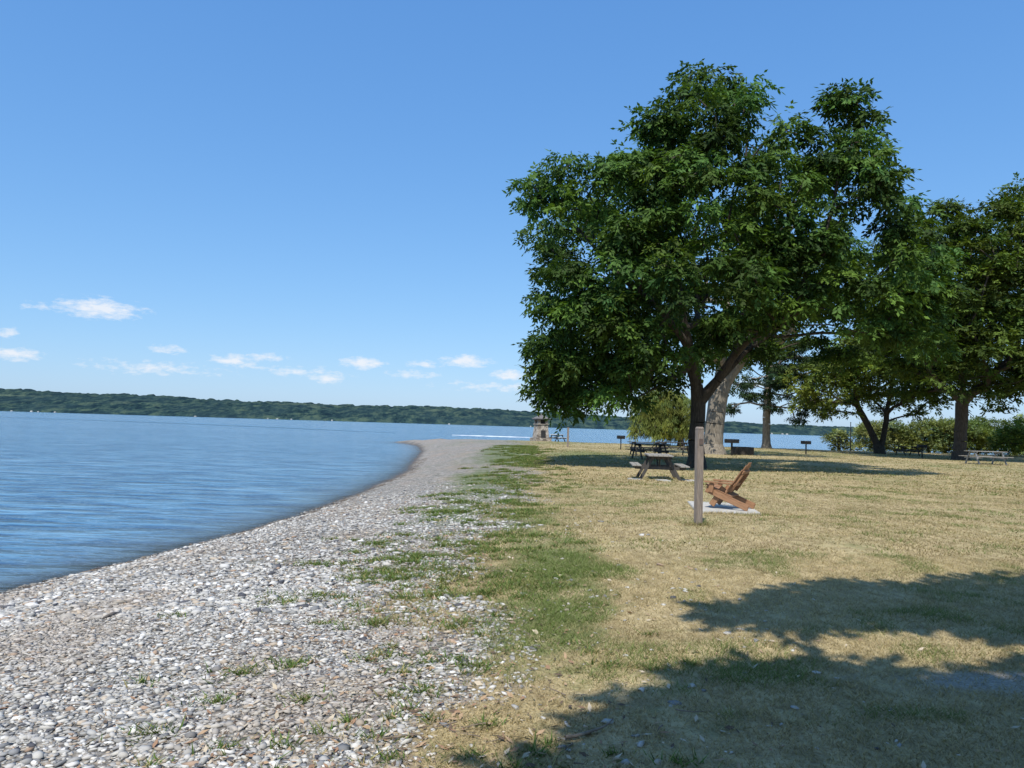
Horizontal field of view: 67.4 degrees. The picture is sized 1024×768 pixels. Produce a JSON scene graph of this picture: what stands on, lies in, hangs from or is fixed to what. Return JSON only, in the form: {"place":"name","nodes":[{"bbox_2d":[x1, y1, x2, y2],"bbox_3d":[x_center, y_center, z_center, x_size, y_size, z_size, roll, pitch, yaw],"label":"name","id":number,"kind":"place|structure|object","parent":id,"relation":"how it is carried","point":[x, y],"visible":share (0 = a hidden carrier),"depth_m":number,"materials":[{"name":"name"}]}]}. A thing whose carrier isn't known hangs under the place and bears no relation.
{"place":"outdoors","nodes":[
{"label":"outdoors","id":0,"kind":"place"},
{"bbox_2d":[0,388,942,436],"bbox_3d":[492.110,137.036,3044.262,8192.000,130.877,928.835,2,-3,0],"label":"hills","id":1,"kind":"structure","parent":0,"point":[23,400],"depth_m":2861.35,"materials":[{"name":"green plant"}]},
{"bbox_2d":[11,410,787,434],"bbox_3d":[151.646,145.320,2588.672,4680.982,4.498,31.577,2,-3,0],"label":"distant lakeside houses","id":2,"kind":"structure","parent":1,"relation":"on","point":[332,420],"depth_m":2587.94,"materials":[{"name":"paint"}]},
{"bbox_2d":[0,439,1023,767],"bbox_3d":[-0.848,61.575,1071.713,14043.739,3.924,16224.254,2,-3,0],"label":"ground","id":3,"kind":"structure","parent":0,"point":[446,459],"depth_m":6.04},
{"bbox_2d":[4,458,747,767],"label":"driftwood twigs","id":4,"kind":"object","parent":3,"relation":"on","point":[571,736],"visible":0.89,"depth_m":4.84,"materials":[{"name":"brown wood"}]},
{"bbox_2d":[0,477,767,626],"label":"beach pebbles","id":5,"kind":"object","parent":3,"relation":"on","point":[96,613],"visible":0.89,"depth_m":8.78,"materials":[{"name":"grey gravel"}]},
{"bbox_2d":[85,445,726,767],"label":"green weeds","id":6,"kind":"object","parent":3,"relation":"on","point":[531,450],"visible":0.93,"depth_m":7.44,"materials":[{"name":"green plant"}]},
{"bbox_2d":[0,562,959,767],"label":"beach pebbles","id":7,"kind":"object","parent":3,"relation":"on","point":[107,698],"visible":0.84,"depth_m":4.67,"materials":[{"name":"grey gravel"}]},
{"bbox_2d":[2,524,1023,767],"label":"fallen leaves","id":8,"kind":"object","parent":3,"relation":"on","point":[477,683],"visible":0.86,"depth_m":4.35,"materials":[{"name":"plant"}]},
{"bbox_2d":[530,413,551,440],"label":"stone lighthouse","id":9,"kind":"object","parent":3,"relation":"on","point":[540,432],"visible":0.84,"depth_m":79.31,"materials":[{"name":"grey stone"}]},
{"bbox_2d":[541,430,545,437],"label":"door","id":10,"kind":"structure","parent":9,"relation":"in","point":[543,432],"depth_m":79.20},
{"bbox_2d":[549,434,565,441],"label":"picnic table","id":11,"kind":"object","parent":3,"relation":"on","point":[557,437],"visible":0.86,"depth_m":79.37,"materials":[{"name":"grey wood"}]},
{"bbox_2d":[567,427,568,446],"bbox_3d":[4.143,3.947,56.876,0.150,1.481,0.150,2,-3,-6],"label":"wooden post","id":12,"kind":"object","parent":3,"relation":"on","point":[567,436],"visible":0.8,"depth_m":56.81,"materials":[{"name":"grey wood"}]},
{"bbox_2d":[617,435,625,448],"bbox_3d":[7.846,4.197,54.880,0.640,1.023,0.380,2,-3,-11],"label":"barbecue grill","id":13,"kind":"object","parent":3,"relation":"on","point":[620,437],"visible":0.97,"depth_m":54.82,"materials":[{"name":"metal"}]},
{"bbox_2d":[625,441,667,454],"bbox_3d":[7.642,3.707,43.876,2.000,0.788,1.668,2,-3,-8],"label":"picnic table","id":14,"kind":"object","parent":3,"relation":"on","point":[631,447],"visible":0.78,"depth_m":43.63,"materials":[{"name":"grey wood"}]},
{"bbox_2d":[270,548,1023,767],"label":"lawn grass","id":15,"kind":"structure","parent":3,"relation":"on","point":[737,686],"depth_m":5.23,"materials":[{"name":"plant"}]},
{"bbox_2d":[627,443,672,459],"bbox_3d":[6.803,3.330,37.886,1.900,0.788,1.668,3,-3,-15],"label":"picnic table","id":16,"kind":"object","parent":3,"relation":"on","point":[643,450],"visible":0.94,"depth_m":37.75,"materials":[{"name":"grey wood"}]},
{"bbox_2d":[626,388,690,446],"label":"shrub","id":17,"kind":"object","parent":3,"relation":"on","point":[668,421],"visible":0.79,"depth_m":71.60,"materials":[{"name":"green plant"}]},
{"bbox_2d":[629,453,689,480],"bbox_3d":[4.476,2.547,23.504,1.668,0.788,1.900,1,-3,6],"label":"picnic table","id":18,"kind":"object","parent":3,"relation":"on","point":[669,466],"visible":0.93,"depth_m":22.87,"materials":[{"name":"grey wood"}]},
{"bbox_2d":[661,442,688,454],"bbox_3d":[9.589,3.831,45.375,1.900,0.788,1.668,0,-4,30],"label":"picnic table","id":19,"kind":"object","parent":3,"relation":"on","point":[683,448],"visible":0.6,"depth_m":45.11,"materials":[{"name":"grey wood"}]},
{"bbox_2d":[694,427,703,524],"bbox_3d":[2.918,1.494,11.985,0.105,1.651,0.119,3,-3,-14],"label":"wooden post","id":20,"kind":"object","parent":3,"relation":"on","point":[698,474],"visible":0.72,"depth_m":11.95,"materials":[{"name":"grey wood"}]},
{"bbox_2d":[688,501,760,514],"bbox_3d":[4.030,2.405,14.698,1.150,0.100,2.000,1,-3,8],"label":"concrete pad","id":21,"kind":"object","parent":3,"relation":"on","point":[726,508],"visible":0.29,"depth_m":14.43,"materials":[{"name":"white concrete"}]},
{"bbox_2d":[704,462,755,510],"bbox_3d":[4.128,1.910,14.500,0.820,0.889,0.710,0,-4,30],"label":"adirondack chair","id":22,"kind":"object","parent":21,"relation":"on","point":[719,492],"visible":1,"depth_m":14.36,"materials":[{"name":"brown wood"}]},
{"bbox_2d":[428,470,1023,559],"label":"lawn grass","id":23,"kind":"structure","parent":3,"relation":"on","point":[873,501],"depth_m":13.23,"materials":[{"name":"beige plant"}]},
{"bbox_2d":[675,509,780,526],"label":"green weeds","id":24,"kind":"object","parent":3,"relation":"on","point":[690,522],"visible":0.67,"depth_m":13.54,"materials":[{"name":"green plant"}]},
{"bbox_2d":[724,439,739,454],"bbox_3d":[13.673,3.922,47.488,0.920,1.023,0.570,2,-3,-6],"label":"barbecue grill","id":25,"kind":"object","parent":3,"relation":"on","point":[731,441],"visible":0.98,"depth_m":47.42,"materials":[{"name":"metal"}]},
{"bbox_2d":[643,191,823,454],"bbox_3d":[13.866,-3.474,49.433,13.384,16.154,12.706,2,-3,0],"label":"cottonwood tree","id":26,"kind":"object","parent":3,"relation":"on","point":[715,422],"visible":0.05,"depth_m":48.50,"materials":[{"name":"grey plant"}]},
{"bbox_2d":[502,58,980,468],"bbox_3d":[8.911,-4.263,31.407,18.837,15.616,13.573,2,-3,0],"label":"walnut tree","id":27,"kind":"object","parent":3,"relation":"on","point":[613,322],"visible":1,"depth_m":27.36,"materials":[{"name":"green plant"}]},
{"bbox_2d":[733,446,753,454],"bbox_3d":[14.679,4.251,48.865,1.100,0.500,1.080,2,-3,0],"label":"fire pit","id":28,"kind":"object","parent":3,"relation":"on","point":[743,450],"visible":0.88,"depth_m":48.33,"materials":[{"name":"black metal"}]},
{"bbox_2d":[498,440,1023,496],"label":"lawn grass","id":29,"kind":"structure","parent":3,"relation":"on","point":[819,472],"depth_m":31.72,"materials":[{"name":"beige plant"}]},
{"bbox_2d":[726,330,839,448],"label":"spruce tree","id":30,"kind":"object","parent":3,"relation":"on","point":[769,383],"visible":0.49,"depth_m":71.16,"materials":[{"name":"green plant"}]},
{"bbox_2d":[801,441,810,453],"bbox_3d":[21.841,4.727,56.886,0.752,1.023,0.456,3,-3,-17],"label":"barbecue grill","id":31,"kind":"object","parent":3,"relation":"on","point":[805,442],"visible":0.98,"depth_m":56.83,"materials":[{"name":"metal"}]},
{"bbox_2d":[819,427,857,450],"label":"willow shrub","id":32,"kind":"object","parent":3,"relation":"on","point":[839,438],"visible":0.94,"depth_m":81.50,"materials":[{"name":"green plant"}]},
{"bbox_2d":[774,310,958,453],"bbox_3d":[30.737,-0.403,66.115,15.995,13.129,11.231,2,-3,0],"label":"locust tree","id":33,"kind":"object","parent":3,"relation":"on","point":[853,391],"visible":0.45,"depth_m":64.71,"materials":[{"name":"green plant"}]},
{"bbox_2d":[847,417,915,451],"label":"willow shrub","id":34,"kind":"object","parent":3,"relation":"on","point":[860,431],"visible":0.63,"depth_m":79.52,"materials":[{"name":"green plant"}]},
{"bbox_2d":[865,432,924,452],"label":"willow shrub","id":35,"kind":"object","parent":3,"relation":"on","point":[870,449],"visible":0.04,"depth_m":83.44,"materials":[{"name":"green plant"}]},
{"bbox_2d":[891,446,920,455],"bbox_3d":[31.852,5.406,61.850,1.800,0.788,1.668,2,-3,-10],"label":"picnic table","id":36,"kind":"object","parent":3,"relation":"on","point":[904,450],"visible":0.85,"depth_m":61.55,"materials":[{"name":"grey wood"}]},
{"bbox_2d":[917,444,928,457],"bbox_3d":[30.438,4.995,56.847,0.752,1.023,0.456,1,-3,11],"label":"barbecue grill","id":37,"kind":"object","parent":3,"relation":"on","point":[921,446],"visible":0.94,"depth_m":56.80,"materials":[{"name":"metal"}]},
{"bbox_2d":[890,415,967,452],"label":"willow shrub","id":38,"kind":"object","parent":3,"relation":"on","point":[926,432],"visible":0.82,"depth_m":78.25,"materials":[{"name":"green plant"}]},
{"bbox_2d":[852,172,1023,459],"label":"maple tree","id":39,"kind":"object","parent":3,"relation":"on","point":[994,278],"visible":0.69,"depth_m":49.85,"materials":[{"name":"green plant"}]},
{"bbox_2d":[928,416,1007,454],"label":"willow shrub","id":40,"kind":"object","parent":3,"relation":"on","point":[976,435],"visible":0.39,"depth_m":79.31,"materials":[{"name":"green plant"}]},
{"bbox_2d":[927,415,1022,455],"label":"willow shrub","id":41,"kind":"object","parent":3,"relation":"on","point":[983,420],"visible":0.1,"depth_m":82.84,"materials":[{"name":"green plant"}]},
{"bbox_2d":[959,450,1013,465],"bbox_3d":[27.683,4.318,44.877,2.200,0.788,1.668,2,-3,-5],"label":"picnic table","id":42,"kind":"object","parent":3,"relation":"on","point":[977,457],"visible":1,"depth_m":44.65,"materials":[{"name":"grey wood"}]},
{"bbox_2d":[961,290,1023,373],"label":"maple tree","id":43,"kind":"object","parent":3,"relation":"on","point":[1007,354],"visible":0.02,"depth_m":64.89,"materials":[{"name":"green plant"}]},
{"bbox_2d":[986,415,1023,455],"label":"willow shrub","id":44,"kind":"object","parent":3,"relation":"on","point":[1016,438],"visible":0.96,"depth_m":71.53,"materials":[{"name":"green plant"}]},
{"bbox_2d":[1003,412,1023,454],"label":"willow shrub","id":45,"kind":"object","parent":3,"relation":"on","point":[1021,414],"visible":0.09,"depth_m":76.08,"materials":[{"name":"green plant"}]},
{"bbox_2d":[0,411,1023,588],"bbox_3d":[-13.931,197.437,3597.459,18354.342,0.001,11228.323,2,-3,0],"label":"lake water","id":46,"kind":"structure","parent":0,"point":[79,491],"depth_m":31.91,"materials":[{"name":"blue liquid"}]},
{"bbox_2d":[7,417,385,432],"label":"buoys","id":47,"kind":"object","parent":46,"relation":"on","point":[208,424],"visible":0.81,"depth_m":210.06},
{"bbox_2d":[461,435,529,437],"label":"boat wake","id":48,"kind":"object","parent":46,"relation":"on","point":[490,436],"visible":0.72,"depth_m":156.59,"materials":[{"name":"liquid"}]},
{"bbox_2d":[0,0,1023,429],"label":"sky","id":49,"kind":"structure","parent":0,"point":[301,201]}
]}

